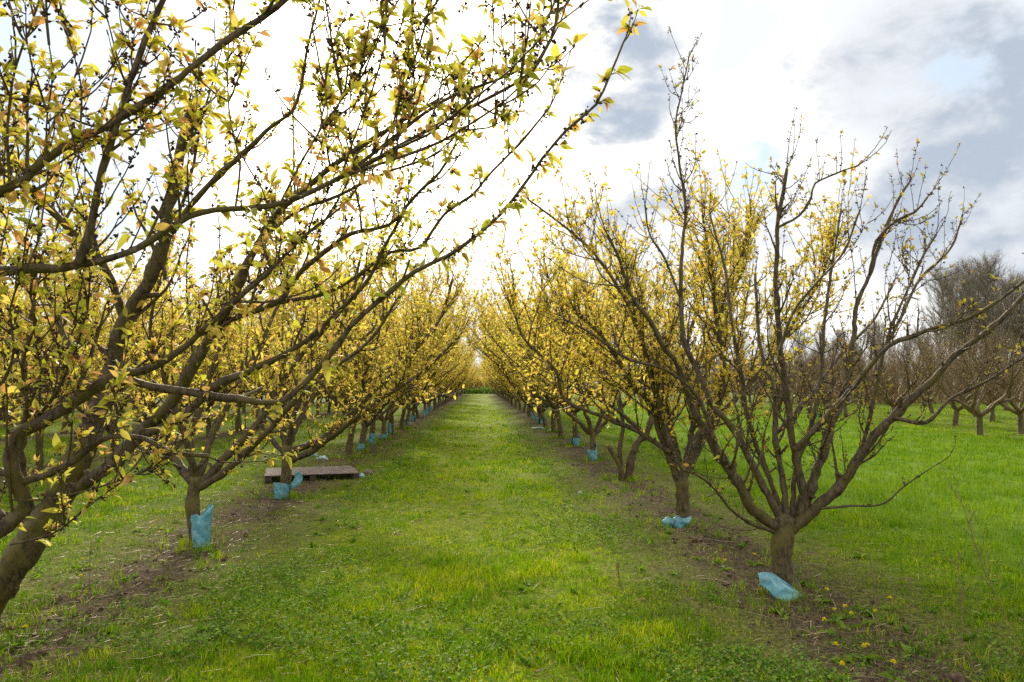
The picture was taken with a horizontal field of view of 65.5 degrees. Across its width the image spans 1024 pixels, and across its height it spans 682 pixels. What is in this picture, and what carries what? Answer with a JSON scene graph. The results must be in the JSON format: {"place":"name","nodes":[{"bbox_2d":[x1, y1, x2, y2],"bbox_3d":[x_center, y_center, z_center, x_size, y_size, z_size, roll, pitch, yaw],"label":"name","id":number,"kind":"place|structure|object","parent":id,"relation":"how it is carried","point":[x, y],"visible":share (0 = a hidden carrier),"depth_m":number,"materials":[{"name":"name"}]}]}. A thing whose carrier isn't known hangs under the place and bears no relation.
{"place":"outdoors","nodes":[
{"label":"outdoors","id":0,"kind":"place"},
{"bbox_2d":[0,425,835,658],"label":"rank grass","id":1,"kind":"structure","parent":0,"point":[294,494],"depth_m":8.93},
{"bbox_2d":[0,385,1023,681],"bbox_3d":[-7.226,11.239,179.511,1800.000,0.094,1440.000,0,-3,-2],"label":"ground","id":2,"kind":"structure","parent":0,"point":[290,521],"depth_m":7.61,"materials":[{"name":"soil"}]},
{"bbox_2d":[0,140,41,326],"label":"apricot tree","id":3,"kind":"object","parent":2,"relation":"on","point":[8,241],"visible":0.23,"depth_m":10.10,"materials":[{"name":"yellow plant"}]},
{"bbox_2d":[0,136,48,356],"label":"apricot tree","id":4,"kind":"object","parent":2,"relation":"on","point":[11,139],"visible":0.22,"depth_m":10.10,"materials":[{"name":"yellow plant"}]},
{"bbox_2d":[0,277,61,334],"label":"apricot tree","id":5,"kind":"object","parent":2,"relation":"on","point":[29,298],"visible":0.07,"depth_m":19.57,"materials":[{"name":"yellow plant"}]},
{"bbox_2d":[14,634,84,658],"bbox_3d":[-2.681,1.773,4.631,0.458,0.149,0.061,0,-3,6],"label":"fallen twig","id":6,"kind":"object","parent":2,"relation":"on","point":[69,648],"visible":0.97,"depth_m":4.64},
{"bbox_2d":[0,282,117,440],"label":"apricot tree","id":7,"kind":"object","parent":2,"relation":"on","point":[1,415],"visible":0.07,"depth_m":22.29,"materials":[{"name":"yellow plant"}]},
{"bbox_2d":[0,198,130,470],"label":"apricot tree","id":8,"kind":"object","parent":2,"relation":"on","point":[95,306],"visible":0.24,"depth_m":14.56,"materials":[{"name":"yellow plant"}]},
{"bbox_2d":[1,276,148,433],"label":"apricot tree","id":9,"kind":"object","parent":2,"relation":"on","point":[65,416],"visible":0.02,"depth_m":25.43,"materials":[{"name":"yellow plant"}]},
{"bbox_2d":[89,529,103,613],"bbox_3d":[-2.853,1.594,5.462,0.095,0.619,0.071,1,-3,-23],"label":"dry weed","id":10,"kind":"object","parent":2,"relation":"on","point":[90,551],"visible":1,"depth_m":5.45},
{"bbox_2d":[0,237,223,454],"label":"apricot tree","id":11,"kind":"object","parent":2,"relation":"on","point":[132,337],"visible":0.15,"depth_m":17.27,"materials":[{"name":"yellow plant"}]},
{"bbox_2d":[102,322,193,407],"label":"apricot tree","id":12,"kind":"object","parent":2,"relation":"on","point":[157,377],"visible":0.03,"depth_m":31.68,"materials":[{"name":"yellow plant"}]},
{"bbox_2d":[43,271,253,434],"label":"apricot tree","id":13,"kind":"object","parent":2,"relation":"on","point":[232,339],"visible":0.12,"depth_m":20.94,"materials":[{"name":"yellow plant"}]},
{"bbox_2d":[191,504,213,548],"bbox_3d":[-3.071,1.838,7.893,0.204,0.419,0.194,-1,-3,14],"label":"trunk sleeve","id":14,"kind":"object","parent":2,"relation":"on","point":[201,524],"visible":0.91,"depth_m":7.81,"materials":[{"name":"blue plastic"}]},
{"bbox_2d":[145,290,290,432],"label":"apricot tree","id":15,"kind":"object","parent":2,"relation":"on","point":[237,426],"visible":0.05,"depth_m":26.74,"materials":[{"name":"yellow plant"}]},
{"bbox_2d":[146,269,305,437],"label":"apricot tree","id":16,"kind":"object","parent":2,"relation":"on","point":[211,403],"visible":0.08,"depth_m":23.80,"materials":[{"name":"yellow plant"}]},
{"bbox_2d":[81,194,427,545],"bbox_3d":[-2.660,0.260,8.039,3.714,3.776,2.365,0,-3,-2],"label":"apricot tree","id":17,"kind":"object","parent":2,"relation":"on","point":[195,477],"visible":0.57,"depth_m":7.89,"materials":[{"name":"yellow plant"}]},
{"bbox_2d":[204,295,340,423],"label":"apricot tree","id":18,"kind":"object","parent":2,"relation":"on","point":[264,391],"visible":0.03,"depth_m":29.88,"materials":[{"name":"yellow plant"}]},
{"bbox_2d":[236,304,310,421],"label":"apricot tree","id":19,"kind":"object","parent":2,"relation":"on","point":[287,416],"depth_m":33.22,"materials":[{"name":"yellow plant"}]},
{"bbox_2d":[0,0,574,620],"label":"apricot tree","id":20,"kind":"object","parent":2,"relation":"on","point":[18,562],"visible":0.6,"depth_m":4.15,"materials":[{"name":"yellow plant"}]},
{"bbox_2d":[273,471,302,498],"bbox_3d":[-3.100,1.981,10.971,0.383,0.380,0.216,-1,-3,14],"label":"trunk sleeve","id":21,"kind":"object","parent":2,"relation":"on","point":[281,489],"visible":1,"depth_m":10.92,"materials":[{"name":"blue plastic"}]},
{"bbox_2d":[264,466,358,482],"bbox_3d":[-3.444,2.275,13.651,1.537,0.121,1.191,1,-3,-17],"label":"wooden pallet","id":22,"kind":"object","parent":2,"relation":"on","point":[311,473],"visible":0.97,"depth_m":13.46,"materials":[{"name":"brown wood"}]},
{"bbox_2d":[0,0,651,545],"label":"apricot tree","id":23,"kind":"object","parent":2,"relation":"on","point":[30,254],"visible":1,"depth_m":2.62,"materials":[{"name":"yellow plant"}]},
{"bbox_2d":[219,205,497,496],"bbox_3d":[-2.136,0.241,11.361,4.538,4.116,2.482,-1,-3,19],"label":"apricot tree","id":24,"kind":"object","parent":2,"relation":"on","point":[340,426],"visible":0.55,"depth_m":10.91,"materials":[{"name":"yellow plant"}]},
{"bbox_2d":[255,219,463,457],"bbox_3d":[-3.354,-0.287,16.692,4.617,5.698,4.164,0,-3,-8],"label":"apricot tree","id":25,"kind":"object","parent":2,"relation":"on","point":[333,397],"visible":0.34,"depth_m":16.65,"materials":[{"name":"yellow plant"}]},
{"bbox_2d":[249,247,470,451],"bbox_3d":[-3.621,0.242,19.462,5.766,4.990,3.600,-2,-4,30],"label":"apricot tree","id":26,"kind":"object","parent":2,"relation":"on","point":[365,424],"visible":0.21,"depth_m":18.98,"materials":[{"name":"yellow plant"}]},
{"bbox_2d":[294,249,433,435],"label":"apricot tree","id":27,"kind":"object","parent":2,"relation":"on","point":[372,427],"visible":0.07,"depth_m":19.99,"materials":[{"name":"yellow plant"}]},
{"bbox_2d":[287,292,460,434],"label":"apricot tree","id":28,"kind":"object","parent":2,"relation":"on","point":[383,419],"visible":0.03,"depth_m":23.39,"materials":[{"name":"yellow plant"}]},
{"bbox_2d":[307,266,481,432],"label":"apricot tree","id":29,"kind":"object","parent":2,"relation":"on","point":[391,420],"visible":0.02,"depth_m":26.00,"materials":[{"name":"yellow plant"}]},
{"bbox_2d":[353,271,487,428],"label":"apricot tree","id":30,"kind":"object","parent":2,"relation":"on","point":[401,423],"visible":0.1,"depth_m":28.10,"materials":[{"name":"yellow plant"}]},
{"bbox_2d":[398,330,466,424],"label":"apricot tree","id":31,"kind":"object","parent":2,"relation":"on","point":[409,408],"visible":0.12,"depth_m":31.57,"materials":[{"name":"yellow plant"}]},
{"bbox_2d":[407,329,468,417],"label":"apricot tree","id":32,"kind":"object","parent":2,"relation":"on","point":[416,411],"visible":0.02,"depth_m":36.13,"materials":[{"name":"yellow plant"}]},
{"bbox_2d":[411,321,468,420],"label":"apricot tree","id":33,"kind":"object","parent":2,"relation":"on","point":[413,412],"visible":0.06,"depth_m":34.31,"materials":[{"name":"yellow plant"}]},
{"bbox_2d":[421,339,469,409],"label":"apricot tree","id":34,"kind":"object","parent":2,"relation":"on","point":[437,393],"visible":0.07,"depth_m":39.95,"materials":[{"name":"yellow plant"}]},
{"bbox_2d":[430,348,464,405],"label":"apricot tree","id":35,"kind":"object","parent":2,"relation":"on","point":[446,383],"visible":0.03,"depth_m":45.77,"materials":[{"name":"yellow plant"}]},
{"bbox_2d":[431,340,477,409],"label":"apricot tree","id":36,"kind":"object","parent":2,"relation":"on","point":[459,373],"visible":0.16,"depth_m":48.45,"materials":[{"name":"yellow plant"}]},
{"bbox_2d":[437,341,477,406],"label":"apricot tree","id":37,"kind":"object","parent":2,"relation":"on","point":[439,396],"visible":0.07,"depth_m":54.23,"materials":[{"name":"yellow plant"}]},
{"bbox_2d":[444,355,473,403],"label":"apricot tree","id":38,"kind":"object","parent":2,"relation":"on","point":[458,384],"visible":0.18,"depth_m":62.62,"materials":[{"name":"yellow plant"}]},
{"bbox_2d":[450,359,476,399],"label":"apricot tree","id":39,"kind":"object","parent":2,"relation":"on","point":[469,378],"visible":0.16,"depth_m":77.71,"materials":[{"name":"yellow plant"}]},
{"bbox_2d":[463,387,494,393],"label":"hedge","id":40,"kind":"object","parent":2,"relation":"on","point":[474,391],"visible":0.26,"depth_m":126.61,"materials":[{"name":"green plant"}]},
{"bbox_2d":[480,351,523,410],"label":"apricot tree","id":41,"kind":"object","parent":2,"relation":"on","point":[507,387],"visible":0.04,"depth_m":46.17,"materials":[{"name":"yellow plant"}]},
{"bbox_2d":[0,463,1007,681],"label":"soil crumbs","id":42,"kind":"object","parent":2,"relation":"on","point":[952,677],"visible":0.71,"depth_m":5.42,"materials":[{"name":"soil"}]},
{"bbox_2d":[0,489,1023,681],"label":"rosette weeds","id":43,"kind":"object","parent":2,"relation":"on","point":[907,649],"visible":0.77,"depth_m":5.50,"materials":[{"name":"green plant"}]},
{"bbox_2d":[0,422,1023,681],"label":"weeds","id":44,"kind":"object","parent":2,"relation":"on","point":[204,638],"visible":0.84,"depth_m":5.20,"materials":[{"name":"green plant"}]},
{"bbox_2d":[0,440,1023,681],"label":"straw","id":45,"kind":"object","parent":2,"relation":"on","point":[272,523],"visible":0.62,"depth_m":5.60,"materials":[{"name":"plant"}]},
{"bbox_2d":[476,280,554,427],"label":"apricot tree","id":46,"kind":"object","parent":2,"relation":"on","point":[514,384],"visible":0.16,"depth_m":29.31,"materials":[{"name":"yellow plant"}]},
{"bbox_2d":[480,298,561,419],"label":"apricot tree","id":47,"kind":"object","parent":2,"relation":"on","point":[526,399],"visible":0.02,"depth_m":35.38,"materials":[{"name":"yellow plant"}]},
{"bbox_2d":[448,230,627,437],"bbox_3d":[0.933,-0.186,23.845,4.605,6.302,5.106,-3,-4,42],"label":"apricot tree","id":48,"kind":"object","parent":2,"relation":"on","point":[550,403],"visible":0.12,"depth_m":23.50,"materials":[{"name":"yellow plant"}]},
{"bbox_2d":[456,270,620,431],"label":"apricot tree","id":49,"kind":"object","parent":2,"relation":"on","point":[553,423],"visible":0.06,"depth_m":26.28,"materials":[{"name":"yellow plant"}]},
{"bbox_2d":[456,250,690,450],"bbox_3d":[1.387,0.386,17.482,5.246,4.540,3.275,0,-3,-5],"label":"apricot tree","id":50,"kind":"object","parent":2,"relation":"on","point":[589,430],"visible":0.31,"depth_m":17.07,"materials":[{"name":"yellow plant"}]},
{"bbox_2d":[493,250,676,445],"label":"apricot tree","id":51,"kind":"object","parent":2,"relation":"on","point":[575,430],"visible":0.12,"depth_m":20.30,"materials":[{"name":"yellow plant"}]},
{"bbox_2d":[587,443,596,460],"bbox_3d":[1.712,2.363,16.981,0.227,0.388,0.193,0,-3,-2],"label":"trunk sleeve","id":52,"kind":"object","parent":2,"relation":"on","point":[592,454],"visible":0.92,"depth_m":16.90,"materials":[{"name":"blue plastic"}]},
{"bbox_2d":[498,182,774,479],"bbox_3d":[2.468,-0.035,13.476,5.696,4.781,2.716,1,-3,-14],"label":"apricot tree","id":53,"kind":"object","parent":2,"relation":"on","point":[631,456],"visible":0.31,"depth_m":13.19,"materials":[{"name":"yellow plant"}]},
{"bbox_2d":[661,517,674,527],"bbox_3d":[1.741,2.011,8.816,0.167,0.128,0.143,0,-3,-2],"label":"plastic sheet","id":54,"kind":"object","parent":2,"relation":"on","point":[667,520],"visible":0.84,"depth_m":8.78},
{"bbox_2d":[473,132,888,525],"bbox_3d":[2.027,-0.164,9.056,4.985,4.708,2.899,0,-3,-2],"label":"apricot tree","id":55,"kind":"object","parent":2,"relation":"on","point":[661,412],"visible":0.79,"depth_m":8.95,"materials":[{"name":"yellow plant"}]},
{"bbox_2d":[672,515,691,527],"bbox_3d":[1.891,2.007,8.820,0.242,0.150,0.128,0,-3,-9],"label":"plastic sheet","id":56,"kind":"object","parent":2,"relation":"on","point":[680,522],"visible":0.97,"depth_m":8.78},
{"bbox_2d":[731,355,793,408],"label":"bare fruit tree","id":57,"kind":"object","parent":2,"relation":"on","point":[762,393],"visible":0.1,"depth_m":50.29,"materials":[{"name":"brown plant"}]},
{"bbox_2d":[511,26,1023,592],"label":"apricot tree","id":58,"kind":"object","parent":2,"relation":"on","point":[787,522],"visible":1,"depth_m":6.07,"materials":[{"name":"brown plant"}]},
{"bbox_2d":[731,342,817,403],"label":"bare fruit tree","id":59,"kind":"object","parent":2,"relation":"on","point":[791,385],"visible":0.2,"depth_m":46.31,"materials":[{"name":"brown plant"}]},
{"bbox_2d":[757,572,801,600],"bbox_3d":[2.020,1.834,5.927,0.378,0.208,0.151,1,-3,-13],"label":"plastic sheet","id":60,"kind":"object","parent":2,"relation":"on","point":[772,583],"visible":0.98,"depth_m":5.89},
{"bbox_2d":[789,322,811,363],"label":"bare tree","id":61,"kind":"object","parent":2,"relation":"on","point":[799,336],"visible":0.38,"depth_m":117.43,"materials":[{"name":"grey plant"}]},
{"bbox_2d":[755,337,855,413],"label":"bare fruit tree","id":62,"kind":"object","parent":2,"relation":"on","point":[797,386],"visible":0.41,"depth_m":42.55,"materials":[{"name":"brown plant"}]},
{"bbox_2d":[779,349,833,403],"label":"bare fruit tree","id":63,"kind":"object","parent":2,"relation":"on","point":[808,393],"visible":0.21,"depth_m":52.93,"materials":[{"name":"brown plant"}]},
{"bbox_2d":[792,348,844,406],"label":"bare fruit tree","id":64,"kind":"object","parent":2,"relation":"on","point":[831,378],"visible":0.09,"depth_m":56.09,"materials":[{"name":"brown plant"}]},
{"bbox_2d":[808,315,829,366],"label":"bare tree","id":65,"kind":"object","parent":2,"relation":"on","point":[815,342],"visible":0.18,"depth_m":108.65,"materials":[{"name":"grey plant"}]},
{"bbox_2d":[824,607,843,625],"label":"dandelion","id":66,"kind":"object","parent":2,"relation":"on","point":[834,618],"visible":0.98,"depth_m":5.38,"materials":[{"name":"green plant"}]},
{"bbox_2d":[799,339,875,395],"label":"bare fruit tree","id":67,"kind":"object","parent":2,"relation":"on","point":[838,388],"visible":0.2,"depth_m":47.51,"materials":[{"name":"brown plant"}]},
{"bbox_2d":[830,328,849,354],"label":"bare tree","id":68,"kind":"object","parent":2,"relation":"on","point":[840,340],"visible":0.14,"depth_m":110.02,"materials":[{"name":"grey plant"}]},
{"bbox_2d":[828,604,857,619],"bbox_3d":[2.275,1.858,5.498,0.200,0.112,0.137,1,-3,-12],"label":"dandelion","id":69,"kind":"object","parent":2,"relation":"on","point":[841,616],"visible":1,"depth_m":5.46,"materials":[{"name":"green plant"}]},
{"bbox_2d":[828,641,857,663],"bbox_3d":[1.906,1.848,4.614,0.192,0.202,0.181,-2,-3,26],"label":"dandelion","id":70,"kind":"object","parent":2,"relation":"on","point":[839,658],"visible":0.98,"depth_m":4.60,"materials":[{"name":"green plant"}]},
{"bbox_2d":[796,334,900,416],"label":"bare fruit tree","id":71,"kind":"object","parent":2,"relation":"on","point":[845,410],"visible":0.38,"depth_m":38.11,"materials":[{"name":"brown plant"}]},
{"bbox_2d":[844,643,877,664],"bbox_3d":[2.037,1.815,4.651,0.151,0.118,0.204,3,-4,-41],"label":"dandelion","id":72,"kind":"object","parent":2,"relation":"on","point":[851,655],"visible":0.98,"depth_m":4.63,"materials":[{"name":"green plant"}]},
{"bbox_2d":[860,556,881,641],"bbox_3d":[2.260,1.615,5.007,0.132,0.522,0.082,-2,-4,31],"label":"dry weed","id":73,"kind":"object","parent":2,"relation":"on","point":[873,580],"visible":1,"depth_m":4.99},
{"bbox_2d":[861,609,884,625],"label":"dandelion","id":74,"kind":"object","parent":2,"relation":"on","point":[869,621],"visible":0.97,"depth_m":5.32,"materials":[{"name":"green plant"}]},
{"bbox_2d":[860,317,887,394],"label":"bare tree","id":75,"kind":"object","parent":2,"relation":"on","point":[876,327],"visible":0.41,"depth_m":111.10,"materials":[{"name":"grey plant"}]},
{"bbox_2d":[856,354,902,404],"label":"bare fruit tree","id":76,"kind":"object","parent":2,"relation":"on","point":[896,378],"visible":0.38,"depth_m":59.89,"materials":[{"name":"brown plant"}]},
{"bbox_2d":[869,318,894,392],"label":"bare tree","id":77,"kind":"object","parent":2,"relation":"on","point":[881,332],"visible":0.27,"depth_m":121.89,"materials":[{"name":"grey plant"}]},
{"bbox_2d":[745,331,1023,404],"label":"scrub","id":78,"kind":"object","parent":2,"relation":"on","point":[939,400],"visible":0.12,"depth_m":64.67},
{"bbox_2d":[876,596,905,611],"bbox_3d":[2.703,1.857,5.660,0.137,0.112,0.200,3,-4,-40],"label":"dandelion","id":79,"kind":"object","parent":2,"relation":"on","point":[888,607],"visible":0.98,"depth_m":5.64,"materials":[{"name":"green plant"}]},
{"bbox_2d":[878,659,906,681],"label":"dandelion","id":80,"kind":"object","parent":2,"relation":"on","point":[889,675],"visible":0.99,"depth_m":4.33,"materials":[{"name":"green plant"}]},
{"bbox_2d":[826,316,968,410],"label":"bare fruit tree","id":81,"kind":"object","parent":2,"relation":"on","point":[884,400],"visible":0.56,"depth_m":33.22,"materials":[{"name":"brown plant"}]},
{"bbox_2d":[906,322,931,365],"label":"bare tree","id":82,"kind":"object","parent":2,"relation":"on","point":[919,340],"visible":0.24,"depth_m":113.81,"materials":[{"name":"grey plant"}]},
{"bbox_2d":[886,338,960,405],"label":"bare fruit tree","id":83,"kind":"object","parent":2,"relation":"on","point":[920,381],"visible":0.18,"depth_m":55.67,"materials":[{"name":"brown plant"}]},
{"bbox_2d":[891,330,960,413],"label":"bare fruit tree","id":84,"kind":"object","parent":2,"relation":"on","point":[924,397],"visible":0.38,"depth_m":42.47,"materials":[{"name":"brown plant"}]},
{"bbox_2d":[913,262,971,397],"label":"bare tree","id":85,"kind":"object","parent":2,"relation":"on","point":[944,286],"visible":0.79,"depth_m":81.85,"materials":[{"name":"grey plant"}]},
{"bbox_2d":[921,263,974,379],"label":"bare tree","id":86,"kind":"object","parent":2,"relation":"on","point":[956,302],"visible":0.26,"depth_m":84.43,"materials":[{"name":"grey plant"}]},
{"bbox_2d":[889,310,1023,435],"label":"bare fruit tree","id":87,"kind":"object","parent":2,"relation":"on","point":[974,408],"visible":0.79,"depth_m":24.39,"materials":[{"name":"brown plant"}]},
{"bbox_2d":[947,552,966,643],"bbox_3d":[2.764,1.598,4.942,0.135,0.563,0.095,0,-3,-2],"label":"dry weed","id":88,"kind":"object","parent":2,"relation":"on","point":[960,602],"visible":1,"depth_m":4.93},
{"bbox_2d":[896,317,1021,425],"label":"bare fruit tree","id":89,"kind":"object","parent":2,"relation":"on","point":[956,413],"visible":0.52,"depth_m":30.01,"materials":[{"name":"brown plant"}]},
{"bbox_2d":[947,272,980,370],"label":"bare tree","id":90,"kind":"object","parent":2,"relation":"on","point":[970,327],"visible":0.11,"depth_m":88.28,"materials":[{"name":"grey plant"}]},
{"bbox_2d":[912,332,1022,416],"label":"bare fruit tree","id":91,"kind":"object","parent":2,"relation":"on","point":[963,377],"visible":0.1,"depth_m":38.35,"materials":[{"name":"brown plant"}]},
{"bbox_2d":[941,254,994,338],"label":"bare tree","id":92,"kind":"object","parent":2,"relation":"on","point":[964,268],"visible":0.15,"depth_m":91.16,"materials":[{"name":"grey plant"}]},
{"bbox_2d":[926,316,1023,421],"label":"bare fruit tree","id":93,"kind":"object","parent":2,"relation":"on","point":[991,415],"visible":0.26,"depth_m":33.18,"materials":[{"name":"brown plant"}]},
{"bbox_2d":[930,294,1023,433],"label":"bare fruit tree","id":94,"kind":"object","parent":2,"relation":"on","point":[1018,411],"visible":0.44,"depth_m":25.56,"materials":[{"name":"brown plant"}]},
{"bbox_2d":[941,463,1022,663],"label":"dry weed","id":95,"kind":"object","parent":2,"relation":"on","point":[972,536],"visible":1,"depth_m":4.65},
{"bbox_2d":[945,340,1019,408],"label":"bare fruit tree","id":96,"kind":"object","parent":2,"relation":"on","point":[964,374],"visible":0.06,"depth_m":51.16,"materials":[{"name":"brown plant"}]},
{"bbox_2d":[957,248,1020,363],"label":"bare tree","id":97,"kind":"object","parent":2,"relation":"on","point":[987,271],"visible":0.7,"depth_m":83.12,"materials":[{"name":"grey plant"}]},
{"bbox_2d":[964,262,1017,397],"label":"bare tree","id":98,"kind":"object","parent":2,"relation":"on","point":[1010,284],"visible":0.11,"depth_m":86.32,"materials":[{"name":"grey plant"}]},
{"bbox_2d":[965,312,1023,395],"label":"bare fruit tree","id":99,"kind":"object","parent":2,"relation":"on","point":[1008,358],"visible":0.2,"depth_m":34.35,"materials":[{"name":"brown plant"}]},
{"bbox_2d":[986,267,1023,394],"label":"bare tree","id":100,"kind":"object","parent":2,"relation":"on","point":[1014,292],"visible":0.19,"depth_m":92.28,"materials":[{"name":"brown plant"}]},
{"bbox_2d":[992,275,1023,353],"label":"bare tree","id":101,"kind":"object","parent":2,"relation":"on","point":[1020,318],"visible":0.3,"depth_m":88.83,"materials":[{"name":"brown plant"}]},
{"bbox_2d":[1008,280,1023,378],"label":"bare tree","id":102,"kind":"object","parent":2,"relation":"on","point":[1017,294],"visible":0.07,"depth_m":96.20,"materials":[{"name":"brown plant"}]},
{"bbox_2d":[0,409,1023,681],"bbox_3d":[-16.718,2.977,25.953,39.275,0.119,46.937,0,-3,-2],"label":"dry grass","id":103,"kind":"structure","parent":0,"point":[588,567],"depth_m":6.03,"materials":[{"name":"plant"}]},
{"bbox_2d":[0,0,1023,384],"label":"sky","id":104,"kind":"structure","parent":0,"point":[943,74],"materials":[{"name":"white"}]},
{"bbox_2d":[534,401,1023,619],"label":"field grass","id":105,"kind":"structure","parent":0,"point":[999,510],"depth_m":12.35,"materials":[{"name":"plant"}]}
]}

